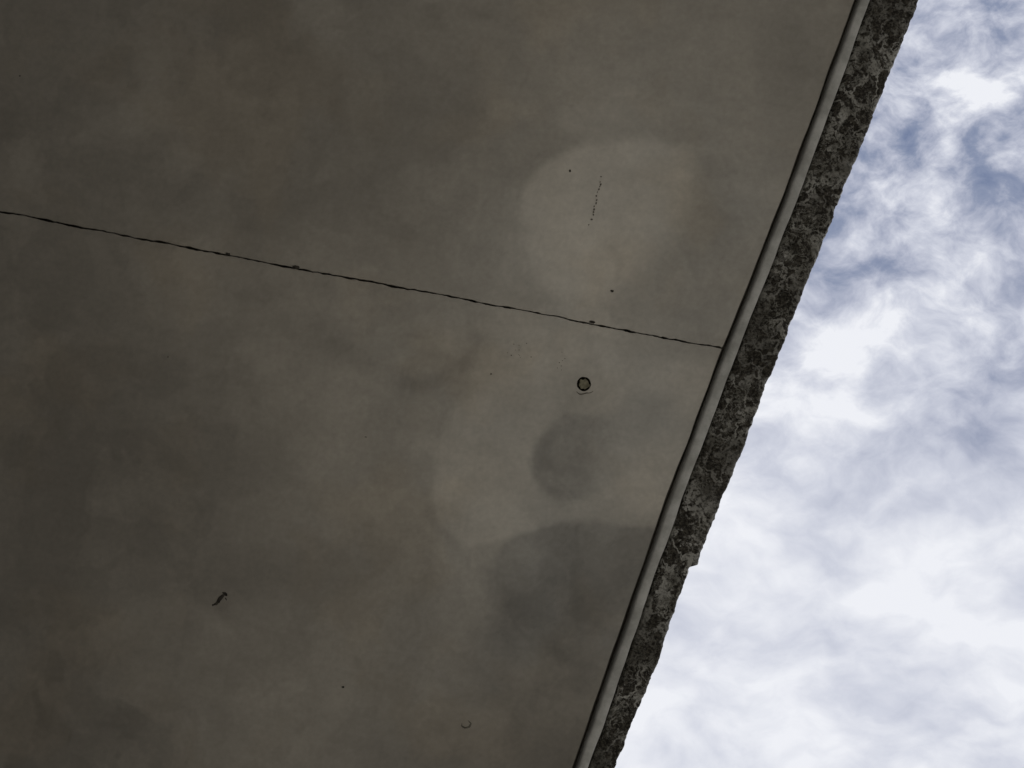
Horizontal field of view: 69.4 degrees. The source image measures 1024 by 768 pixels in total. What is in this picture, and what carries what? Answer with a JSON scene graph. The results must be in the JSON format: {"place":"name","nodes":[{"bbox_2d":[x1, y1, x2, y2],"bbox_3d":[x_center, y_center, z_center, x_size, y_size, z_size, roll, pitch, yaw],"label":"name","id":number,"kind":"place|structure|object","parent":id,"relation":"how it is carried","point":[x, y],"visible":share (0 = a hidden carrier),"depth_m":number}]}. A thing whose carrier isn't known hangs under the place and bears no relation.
{"place":"outdoors","nodes":[
{"label":"outdoors","id":0,"kind":"place"},
{"bbox_2d":[615,0,1023,767],"label":"sky","id":1,"kind":"structure","parent":0,"point":[853,597]},
{"label":"ground","id":2,"kind":"structure","parent":0,"visible":0},
{"bbox_2d":[0,0,917,767],"bbox_3d":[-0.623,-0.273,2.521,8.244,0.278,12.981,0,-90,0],"label":"concrete canopy","id":3,"kind":"object","parent":2,"relation":"on","point":[382,382],"visible":1,"depth_m":2.40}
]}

